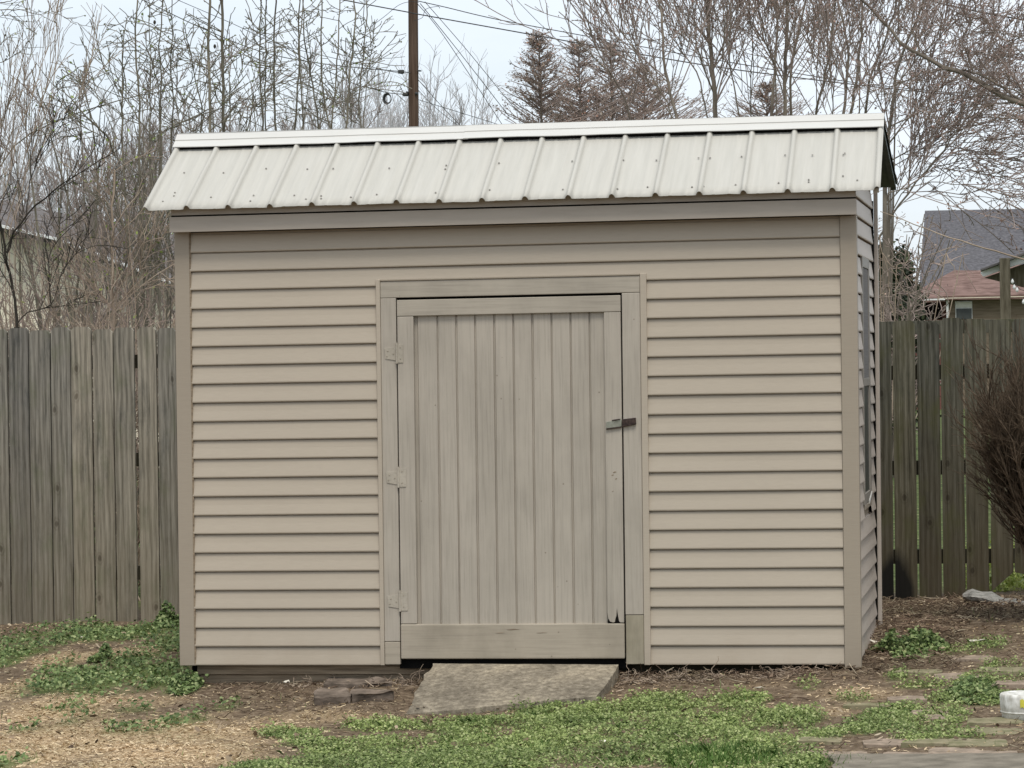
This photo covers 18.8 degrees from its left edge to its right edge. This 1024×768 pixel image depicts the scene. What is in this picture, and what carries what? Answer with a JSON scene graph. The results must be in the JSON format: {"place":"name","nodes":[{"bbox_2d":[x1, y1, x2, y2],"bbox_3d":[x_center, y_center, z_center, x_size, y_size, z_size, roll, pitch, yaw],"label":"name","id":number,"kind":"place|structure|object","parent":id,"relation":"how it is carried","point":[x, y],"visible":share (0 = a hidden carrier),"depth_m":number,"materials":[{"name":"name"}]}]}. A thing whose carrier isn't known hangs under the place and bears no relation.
{"place":"outdoors","nodes":[
{"label":"outdoors","id":0,"kind":"place"},
{"bbox_2d":[0,200,174,444],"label":"grey roofed house","id":1,"kind":"structure","parent":0,"point":[3,224],"depth_m":48.25,"materials":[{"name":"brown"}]},
{"bbox_2d":[0,409,1023,767],"bbox_3d":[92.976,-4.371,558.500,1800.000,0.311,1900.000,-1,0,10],"label":"ground","id":2,"kind":"structure","parent":0,"point":[788,685],"depth_m":15.77,"materials":[{"name":"soil"}]},
{"bbox_2d":[0,218,98,510],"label":"leafless shrub","id":3,"kind":"object","parent":2,"relation":"on","point":[27,289],"visible":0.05,"depth_m":24.14,"materials":[{"name":"beige plant"}]},
{"bbox_2d":[0,0,106,62],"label":"budding branch tree","id":4,"kind":"object","parent":2,"relation":"on","point":[21,22],"visible":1,"depth_m":20.90,"materials":[{"name":"brown plant"}]},
{"bbox_2d":[0,92,137,327],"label":"dark sapling","id":5,"kind":"object","parent":2,"relation":"on","point":[8,248],"visible":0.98,"depth_m":21.39,"materials":[{"name":"brown plant"}]},
{"bbox_2d":[0,0,139,330],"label":"whippy shrub","id":6,"kind":"object","parent":2,"relation":"on","point":[24,64],"visible":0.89,"depth_m":23.11,"materials":[{"name":"beige plant"}]},
{"bbox_2d":[0,84,158,371],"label":"bare tree","id":7,"kind":"object","parent":2,"relation":"on","point":[48,206],"visible":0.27,"depth_m":35.55,"materials":[{"name":"brown plant"}]},
{"bbox_2d":[0,244,167,590],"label":"leafless shrub","id":8,"kind":"object","parent":2,"relation":"on","point":[79,315],"visible":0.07,"depth_m":22.05,"materials":[{"name":"beige plant"}]},
{"bbox_2d":[0,216,173,563],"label":"leafless shrub","id":9,"kind":"object","parent":2,"relation":"on","point":[162,291],"visible":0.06,"depth_m":22.44,"materials":[{"name":"beige plant"}]},
{"bbox_2d":[0,212,174,600],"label":"leafless shrub","id":10,"kind":"object","parent":2,"relation":"on","point":[110,321],"visible":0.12,"depth_m":21.88,"materials":[{"name":"beige plant"}]},
{"bbox_2d":[0,236,174,518],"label":"leafless shrub","id":11,"kind":"object","parent":2,"relation":"on","point":[99,308],"visible":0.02,"depth_m":24.33,"materials":[{"name":"beige plant"}]},
{"bbox_2d":[0,265,174,565],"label":"leafless shrub","id":12,"kind":"object","parent":2,"relation":"on","point":[100,323],"visible":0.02,"depth_m":24.18,"materials":[{"name":"beige plant"}]},
{"bbox_2d":[1,236,174,565],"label":"leafless shrub","id":13,"kind":"object","parent":2,"relation":"on","point":[89,321],"visible":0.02,"depth_m":21.90,"materials":[{"name":"beige plant"}]},
{"bbox_2d":[0,256,175,584],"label":"leafless shrub","id":14,"kind":"object","parent":2,"relation":"on","point":[49,314],"visible":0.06,"depth_m":21.78,"materials":[{"name":"beige plant"}]},
{"bbox_2d":[0,327,178,624],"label":"wooden fence","id":15,"kind":"object","parent":2,"relation":"on","point":[58,463],"visible":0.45,"depth_m":20.17,"materials":[{"name":"brown wood"}]},
{"bbox_2d":[5,78,174,500],"bbox_3d":[-4.757,-1.002,34.417,2.023,4.909,2.161,-1,1,29],"label":"bare tree","id":16,"kind":"object","parent":2,"relation":"on","point":[92,224],"visible":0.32,"depth_m":34.43,"materials":[{"name":"brown plant"}]},
{"bbox_2d":[86,643,112,661],"bbox_3d":[-2.408,1.566,18.019,0.140,0.117,0.281,-1,0,10],"label":"weed clump","id":17,"kind":"object","parent":2,"relation":"on","point":[92,658],"visible":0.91,"depth_m":17.97,"materials":[{"name":"green plant"}]},
{"bbox_2d":[24,226,175,588],"bbox_3d":[-2.318,0.153,22.523,3.860,2.728,2.873,-1,0,10],"label":"leafless shrub","id":18,"kind":"object","parent":2,"relation":"on","point":[127,319],"visible":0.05,"depth_m":21.89,"materials":[{"name":"beige plant"}]},
{"bbox_2d":[28,136,174,534],"bbox_3d":[-2.822,-0.125,22.105,1.308,3.321,0.937,-1,0,10],"label":"sapling","id":19,"kind":"object","parent":2,"relation":"on","point":[113,306],"visible":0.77,"depth_m":22.12,"materials":[{"name":"beige plant"}]},
{"bbox_2d":[67,102,174,586],"bbox_3d":[-2.683,-0.277,22.584,0.893,3.613,1.255,-1,0,-23],"label":"sapling","id":20,"kind":"object","parent":2,"relation":"on","point":[167,235],"visible":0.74,"depth_m":22.65,"materials":[{"name":"brown plant"}]},
{"bbox_2d":[0,612,242,766],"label":"ground weeds","id":21,"kind":"object","parent":2,"relation":"on","point":[86,674],"visible":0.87,"depth_m":17.39,"materials":[{"name":"green plant"}]},
{"bbox_2d":[11,28,255,499],"bbox_3d":[-4.512,-1.468,37.620,3.031,5.783,1.970,-1,0,-17],"label":"bare tree","id":22,"kind":"object","parent":2,"relation":"on","point":[132,154],"visible":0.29,"depth_m":37.52,"materials":[{"name":"brown plant"}]},
{"bbox_2d":[78,0,198,404],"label":"sprouting tree","id":23,"kind":"object","parent":2,"relation":"on","point":[146,71],"visible":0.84,"depth_m":24.84,"materials":[{"name":"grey plant"}]},
{"bbox_2d":[151,600,178,627],"bbox_3d":[-2.189,1.468,19.741,0.228,0.174,0.290,-1,0,10],"label":"weed clump","id":24,"kind":"object","parent":2,"relation":"on","point":[163,614],"visible":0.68,"depth_m":19.72,"materials":[{"name":"green plant"}]},
{"bbox_2d":[169,669,203,695],"bbox_3d":[-1.765,1.600,16.646,0.203,0.125,0.410,-1,0,10],"label":"weed clump","id":25,"kind":"object","parent":2,"relation":"on","point":[187,677],"visible":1,"depth_m":16.59,"materials":[{"name":"green plant"}]},
{"bbox_2d":[0,0,411,165],"bbox_3d":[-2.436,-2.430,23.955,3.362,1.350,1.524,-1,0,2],"label":"arching tree","id":26,"kind":"object","parent":2,"relation":"on","point":[72,116],"visible":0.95,"depth_m":23.92,"materials":[{"name":"brown plant"}]},
{"bbox_2d":[145,0,307,169],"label":"sprouting tree","id":27,"kind":"object","parent":2,"relation":"on","point":[223,92],"visible":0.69,"depth_m":25.83,"materials":[{"name":"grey plant"}]},
{"bbox_2d":[109,29,355,327],"bbox_3d":[-3.856,-1.598,39.383,3.228,5.991,2.179,-1,1,43],"label":"bare tree","id":28,"kind":"object","parent":2,"relation":"on","point":[229,129],"visible":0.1,"depth_m":39.33,"materials":[{"name":"brown plant"}]},
{"bbox_2d":[146,43,387,270],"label":"bare tree","id":29,"kind":"object","parent":2,"relation":"on","point":[283,122],"visible":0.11,"depth_m":42.67,"materials":[{"name":"brown plant"}]},
{"bbox_2d":[0,31,539,226],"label":"distant woods","id":30,"kind":"object","parent":2,"relation":"on","point":[398,123],"visible":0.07,"depth_m":121.48,"materials":[{"name":"plant"}]},
{"bbox_2d":[278,674,334,688],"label":"dry roots","id":31,"kind":"object","parent":2,"relation":"on","point":[303,682],"visible":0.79,"depth_m":16.60,"materials":[{"name":"beige plant"}]},
{"bbox_2d":[221,0,404,130],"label":"sprouting tree","id":32,"kind":"object","parent":2,"relation":"on","point":[321,82],"visible":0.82,"depth_m":26.81,"materials":[{"name":"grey plant"}]},
{"bbox_2d":[314,687,350,705],"bbox_3d":[-0.936,1.628,16.065,0.191,0.077,0.241,-1,0,-5],"label":"flat rock","id":33,"kind":"object","parent":2,"relation":"on","point":[335,696],"visible":1,"depth_m":15.98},
{"bbox_2d":[323,676,392,687],"bbox_3d":[-0.824,1.611,16.563,0.405,0.078,0.226,-1,0,10],"label":"flat rock","id":34,"kind":"object","parent":2,"relation":"on","point":[337,682],"visible":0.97,"depth_m":16.50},
{"bbox_2d":[350,688,393,702],"bbox_3d":[-0.750,1.628,16.115,0.228,0.068,0.194,-1,0,-18],"label":"flat rock","id":35,"kind":"object","parent":2,"relation":"on","point":[363,694],"visible":1,"depth_m":16.04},
{"bbox_2d":[376,665,423,686],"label":"dry roots","id":36,"kind":"object","parent":2,"relation":"on","point":[403,680],"visible":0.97,"depth_m":16.48,"materials":[{"name":"beige plant"}]},
{"bbox_2d":[402,0,420,126],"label":"utility pole","id":37,"kind":"object","parent":2,"relation":"on","point":[413,93],"visible":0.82,"depth_m":63.32,"materials":[{"name":"brown wood"}]},
{"bbox_2d":[144,0,409,73],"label":"overhead wire","id":38,"kind":"object","parent":37,"relation":"attached to","point":[272,54],"visible":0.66,"depth_m":63.84,"materials":[{"name":"rubber"}]},
{"bbox_2d":[250,28,406,94],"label":"overhead wire","id":39,"kind":"object","parent":37,"relation":"attached to","point":[331,72],"visible":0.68,"depth_m":63.67,"materials":[{"name":"rubber"}]},
{"bbox_2d":[418,4,501,123],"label":"overhead wire","id":40,"kind":"object","parent":37,"relation":"attached to","point":[462,64],"visible":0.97,"depth_m":68.74,"materials":[{"name":"rubber"}]},
{"bbox_2d":[420,3,508,115],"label":"overhead wire","id":41,"kind":"object","parent":37,"relation":"attached to","point":[464,58],"visible":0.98,"depth_m":67.81,"materials":[{"name":"rubber"}]},
{"bbox_2d":[426,3,522,115],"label":"overhead wire","id":42,"kind":"object","parent":37,"relation":"attached to","point":[475,60],"visible":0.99,"depth_m":66.33,"materials":[{"name":"rubber"}]},
{"bbox_2d":[418,1,994,96],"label":"overhead wire","id":43,"kind":"object","parent":37,"relation":"attached to","point":[634,45],"visible":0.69,"depth_m":62.73,"materials":[{"name":"rubber"}]},
{"bbox_2d":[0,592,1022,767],"bbox_3d":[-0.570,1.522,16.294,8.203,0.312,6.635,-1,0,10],"label":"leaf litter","id":44,"kind":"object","parent":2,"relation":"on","point":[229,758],"visible":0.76,"depth_m":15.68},
{"bbox_2d":[0,591,1023,767],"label":"twig litter","id":45,"kind":"object","parent":2,"relation":"on","point":[933,602],"visible":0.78,"depth_m":16.36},
{"bbox_2d":[405,663,618,714],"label":"concrete ramp","id":46,"kind":"structure","parent":2,"relation":"on","point":[457,688],"depth_m":15.99,"materials":[{"name":"concrete"}]},
{"bbox_2d":[1,609,1022,767],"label":"grass","id":47,"kind":"structure","parent":2,"relation":"on","point":[480,727],"depth_m":14.72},
{"bbox_2d":[142,113,897,683],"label":"storage shed","id":48,"kind":"structure","parent":2,"relation":"on","point":[570,393],"depth_m":16.45,"materials":[{"name":"plastic"}]},
{"bbox_2d":[384,295,635,658],"bbox_3d":[-0.008,0.502,16.421,1.362,1.922,0.041,-1,0,10],"label":"door","id":49,"kind":"structure","parent":48,"relation":"in","point":[508,477],"depth_m":16.43,"materials":[{"name":"paint"}]},
{"bbox_2d":[858,255,871,509],"bbox_3d":[1.948,-0.015,17.038,0.033,1.400,0.668,-1,0,10],"label":"window","id":50,"kind":"structure","parent":48,"relation":"in","point":[865,296],"depth_m":17.08,"materials":[{"name":"grey glass"}]},
{"bbox_2d":[482,26,611,123],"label":"pointed tree","id":51,"kind":"object","parent":2,"relation":"on","point":[534,64],"visible":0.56,"depth_m":71.89,"materials":[{"name":"plant"}]},
{"bbox_2d":[505,34,653,123],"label":"pointed tree","id":52,"kind":"object","parent":2,"relation":"on","point":[583,64],"visible":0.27,"depth_m":73.84,"materials":[{"name":"plant"}]},
{"bbox_2d":[475,0,744,119],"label":"budding maple","id":53,"kind":"object","parent":2,"relation":"on","point":[598,30],"visible":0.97,"depth_m":43.28,"materials":[{"name":"brown plant"}]},
{"bbox_2d":[527,34,703,122],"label":"pointed tree","id":54,"kind":"object","parent":2,"relation":"on","point":[625,78],"visible":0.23,"depth_m":75.72,"materials":[{"name":"plant"}]},
{"bbox_2d":[218,629,1023,767],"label":"clover","id":55,"kind":"object","parent":2,"relation":"on","point":[489,756],"visible":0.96,"depth_m":14.47,"materials":[{"name":"green plant"}]},
{"bbox_2d":[614,663,724,685],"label":"dry roots","id":56,"kind":"object","parent":2,"relation":"on","point":[653,681],"visible":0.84,"depth_m":16.18,"materials":[{"name":"beige plant"}]},
{"bbox_2d":[576,60,767,119],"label":"pointed tree","id":57,"kind":"object","parent":2,"relation":"on","point":[658,103],"visible":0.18,"depth_m":77.45,"materials":[{"name":"plant"}]},
{"bbox_2d":[597,0,782,117],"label":"budding maple","id":58,"kind":"object","parent":2,"relation":"on","point":[727,34],"visible":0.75,"depth_m":45.81,"materials":[{"name":"brown plant"}]},
{"bbox_2d":[661,735,784,767],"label":"grass tuft","id":59,"kind":"object","parent":2,"relation":"on","point":[703,746],"visible":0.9,"depth_m":13.51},
{"bbox_2d":[691,658,827,680],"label":"dry roots","id":60,"kind":"object","parent":2,"relation":"on","point":[780,672],"visible":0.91,"depth_m":16.12,"materials":[{"name":"beige plant"}]},
{"bbox_2d":[673,0,881,116],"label":"budding maple","id":61,"kind":"object","parent":2,"relation":"on","point":[777,28],"visible":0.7,"depth_m":46.73,"materials":[{"name":"brown plant"}]},
{"bbox_2d":[698,76,900,232],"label":"pointed tree","id":62,"kind":"object","parent":2,"relation":"on","point":[766,87],"visible":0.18,"depth_m":78.98,"materials":[{"name":"plant"}]},
{"bbox_2d":[796,736,841,744],"bbox_3d":[1.400,1.640,14.068,0.207,0.060,0.171,-1,0,10],"label":"paving brick","id":63,"kind":"object","parent":2,"relation":"on","point":[828,740],"visible":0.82,"depth_m":14.00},
{"bbox_2d":[786,752,870,767],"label":"grass tuft","id":64,"kind":"object","parent":2,"relation":"on","point":[823,763],"visible":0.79,"depth_m":13.27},
{"bbox_2d":[812,751,866,757],"bbox_3d":[1.439,1.656,13.604,0.264,0.059,0.169,-1,0,10],"label":"paving brick","id":65,"kind":"object","parent":2,"relation":"on","point":[847,752],"visible":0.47,"depth_m":13.62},
{"bbox_2d":[743,0,942,114],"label":"budding maple","id":66,"kind":"object","parent":2,"relation":"on","point":[821,8],"visible":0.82,"depth_m":43.32,"materials":[{"name":"brown plant"}]},
{"bbox_2d":[843,703,894,709],"bbox_3d":[1.772,1.605,15.250,0.268,0.063,0.184,-1,0,10],"label":"paving brick","id":67,"kind":"object","parent":2,"relation":"on","point":[856,706],"visible":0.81,"depth_m":15.18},
{"bbox_2d":[862,738,904,747],"bbox_3d":[1.733,1.636,13.918,0.300,0.061,0.175,-1,0,4],"label":"paving brick","id":68,"kind":"object","parent":2,"relation":"on","point":[869,743],"visible":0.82,"depth_m":13.87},
{"bbox_2d":[878,239,924,356],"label":"evergreen shrub","id":69,"kind":"object","parent":2,"relation":"on","point":[880,255],"depth_m":59.62,"materials":[{"name":"green plant"}]},
{"bbox_2d":[879,239,929,390],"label":"evergreen shrub","id":70,"kind":"object","parent":2,"relation":"on","point":[907,273],"visible":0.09,"depth_m":55.56,"materials":[{"name":"green plant"}]},
{"bbox_2d":[883,752,927,753],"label":"paving brick","id":71,"kind":"object","parent":2,"relation":"on","point":[903,753],"visible":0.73,"depth_m":13.52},
{"bbox_2d":[887,695,927,703],"bbox_3d":[1.962,1.581,15.329,0.203,0.059,0.179,-1,0,10],"label":"paving brick","id":72,"kind":"object","parent":2,"relation":"on","point":[892,699],"visible":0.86,"depth_m":15.26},
{"bbox_2d":[868,625,950,660],"bbox_3d":[2.162,1.392,16.688,0.403,0.155,0.576,-1,0,-14],"label":"weed clump","id":73,"kind":"object","parent":2,"relation":"on","point":[910,644],"visible":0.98,"depth_m":16.61,"materials":[{"name":"green plant"}]},
{"bbox_2d":[879,273,940,434],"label":"evergreen shrub","id":74,"kind":"object","parent":2,"relation":"on","point":[905,299],"visible":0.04,"depth_m":51.65,"materials":[{"name":"green plant"}]},
{"bbox_2d":[894,669,941,675],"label":"paving brick","id":75,"kind":"object","parent":2,"relation":"on","point":[924,671],"visible":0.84,"depth_m":15.92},
{"bbox_2d":[874,206,966,460],"bbox_3d":[4.635,-0.669,38.917,2.250,3.820,1.743,-1,0,10],"label":"viny brush","id":76,"kind":"object","parent":2,"relation":"on","point":[913,306],"visible":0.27,"depth_m":38.98,"materials":[{"name":"plant"}]},
{"bbox_2d":[874,214,971,477],"bbox_3d":[4.931,-0.488,39.871,2.086,3.434,1.696,-1,0,10],"label":"viny brush","id":77,"kind":"object","parent":2,"relation":"on","point":[956,246],"visible":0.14,"depth_m":39.57,"materials":[{"name":"plant"}]},
{"bbox_2d":[901,739,948,747],"bbox_3d":[1.919,1.625,13.842,0.340,0.061,0.182,-1,0,10],"label":"paving brick","id":78,"kind":"object","parent":2,"relation":"on","point":[925,742],"visible":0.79,"depth_m":13.79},
{"bbox_2d":[874,234,976,417],"bbox_3d":[4.799,-0.242,35.832,1.214,3.005,0.605,-1,0,-5],"label":"pale vine sapling","id":79,"kind":"object","parent":2,"relation":"on","point":[910,293],"visible":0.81,"depth_m":35.83,"materials":[{"name":"beige plant"}]},
{"bbox_2d":[828,753,1023,767],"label":"path","id":80,"kind":"structure","parent":2,"relation":"on","point":[978,760],"depth_m":13.17,"materials":[{"name":"concrete"}]},
{"bbox_2d":[828,0,1023,191],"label":"reaching tree","id":81,"kind":"object","parent":2,"relation":"on","point":[1010,98],"visible":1,"depth_m":32.78,"materials":[{"name":"plant"}]},
{"bbox_2d":[841,0,1023,321],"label":"budding maple","id":82,"kind":"object","parent":2,"relation":"on","point":[935,134],"visible":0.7,"depth_m":41.58,"materials":[{"name":"brown plant"}]},
{"bbox_2d":[922,714,964,721],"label":"paving brick","id":83,"kind":"object","parent":2,"relation":"on","point":[936,716],"visible":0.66,"depth_m":14.64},
{"bbox_2d":[875,318,1023,599],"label":"wooden fence","id":84,"kind":"object","parent":2,"relation":"on","point":[929,467],"visible":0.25,"depth_m":19.22,"materials":[{"name":"brown wood"}]},
{"bbox_2d":[880,211,1023,259],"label":"slanting pale branch","id":85,"kind":"object","parent":2,"relation":"on","point":[958,239],"visible":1,"depth_m":29.86,"materials":[{"name":"beige plant"}]},
{"bbox_2d":[928,747,978,753],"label":"paving brick","id":86,"kind":"object","parent":2,"relation":"on","point":[936,750],"visible":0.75,"depth_m":13.50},
{"bbox_2d":[934,673,984,683],"bbox_3d":[2.286,1.510,15.741,0.262,0.060,0.183,-1,0,2],"label":"paving brick","id":87,"kind":"object","parent":2,"relation":"on","point":[948,676],"visible":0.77,"depth_m":15.70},
{"bbox_2d":[951,655,993,661],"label":"paving brick","id":88,"kind":"object","parent":2,"relation":"on","point":[970,658],"visible":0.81,"depth_m":16.20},
{"bbox_2d":[946,675,1000,704],"bbox_3d":[2.313,1.515,15.391,0.301,0.107,0.601,-1,0,10],"label":"weed clump","id":89,"kind":"object","parent":2,"relation":"on","point":[968,680],"visible":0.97,"depth_m":15.32,"materials":[{"name":"green plant"}]},
{"bbox_2d":[947,738,1007,746],"bbox_3d":[2.074,1.616,13.745,0.266,0.060,0.183,-1,0,10],"label":"paving brick","id":90,"kind":"object","parent":2,"relation":"on","point":[959,742],"visible":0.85,"depth_m":13.70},
{"bbox_2d":[944,314,1023,553],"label":"bare bush","id":91,"kind":"object","parent":2,"relation":"on","point":[1004,447],"visible":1,"depth_m":17.37,"materials":[{"name":"brown plant"}]},
{"bbox_2d":[955,727,1023,735],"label":"paving brick","id":92,"kind":"object","parent":2,"relation":"on","point":[992,730],"visible":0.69,"depth_m":14.06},
{"bbox_2d":[963,589,1023,604],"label":"rock","id":93,"kind":"object","parent":2,"relation":"on","point":[971,595],"visible":0.69,"depth_m":18.62,"materials":[{"name":"grey stone"}]},
{"bbox_2d":[969,750,1017,752],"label":"paving brick","id":94,"kind":"object","parent":2,"relation":"on","point":[979,751],"visible":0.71,"depth_m":13.41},
{"bbox_2d":[965,540,1023,591],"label":"leafy plant","id":95,"kind":"object","parent":2,"relation":"on","point":[1012,581],"visible":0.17,"depth_m":19.86,"materials":[{"name":"green plant"}]},
{"bbox_2d":[967,717,1023,725],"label":"paving brick","id":96,"kind":"object","parent":2,"relation":"on","point":[986,721],"visible":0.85,"depth_m":14.39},
{"bbox_2d":[978,667,1023,675],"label":"paving brick","id":97,"kind":"object","parent":2,"relation":"on","point":[1010,669],"visible":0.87,"depth_m":15.76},
{"bbox_2d":[980,253,1023,388],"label":"porch","id":98,"kind":"object","parent":2,"relation":"on","point":[1005,275],"visible":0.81,"depth_m":33.42,"materials":[{"name":"brown paint"}]},
{"bbox_2d":[992,680,1023,688],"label":"paving brick","id":99,"kind":"object","parent":2,"relation":"on","point":[1019,684],"visible":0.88,"depth_m":15.44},
{"bbox_2d":[1000,690,1023,720],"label":"bucket","id":100,"kind":"object","parent":2,"relation":"on","point":[1011,704],"visible":1,"depth_m":14.46,"materials":[{"name":"white plastic"}]},
{"bbox_2d":[0,596,1023,767],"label":"dead grass","id":101,"kind":"structure","parent":0,"point":[152,745],"depth_m":15.00,"materials":[{"name":"plant"}]},
{"bbox_2d":[0,0,1023,281],"label":"sky","id":102,"kind":"structure","parent":0,"point":[500,46],"materials":[{"name":"white"}]},
{"bbox_2d":[343,0,1002,99],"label":"overhead wire","id":103,"kind":"object","parent":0,"point":[605,47],"visible":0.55,"depth_m":62.55,"materials":[{"name":"rubber"}]},
{"bbox_2d":[915,264,1023,409],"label":"brick house","id":104,"kind":"structure","parent":0,"point":[970,302],"depth_m":87.26,"materials":[{"name":"brick"}]},
{"bbox_2d":[921,303,941,318],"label":"window","id":105,"kind":"structure","parent":104,"relation":"in","point":[938,306],"depth_m":87.66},
{"bbox_2d":[955,301,971,318],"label":"window","id":106,"kind":"structure","parent":104,"relation":"in","point":[963,309],"depth_m":87.20,"materials":[{"name":"glass"}]},
{"bbox_2d":[920,209,1023,286],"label":"grey roofed house","id":107,"kind":"structure","parent":0,"point":[976,258],"depth_m":112.66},
{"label":"cable clamp","id":108,"kind":"object","parent":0,"visible":0},
{"bbox_2d":[179,0,396,72],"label":"overhead wire","id":109,"kind":"object","parent":108,"relation":"attached to","point":[271,41],"visible":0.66,"depth_m":64.16,"materials":[{"name":"rubber"}]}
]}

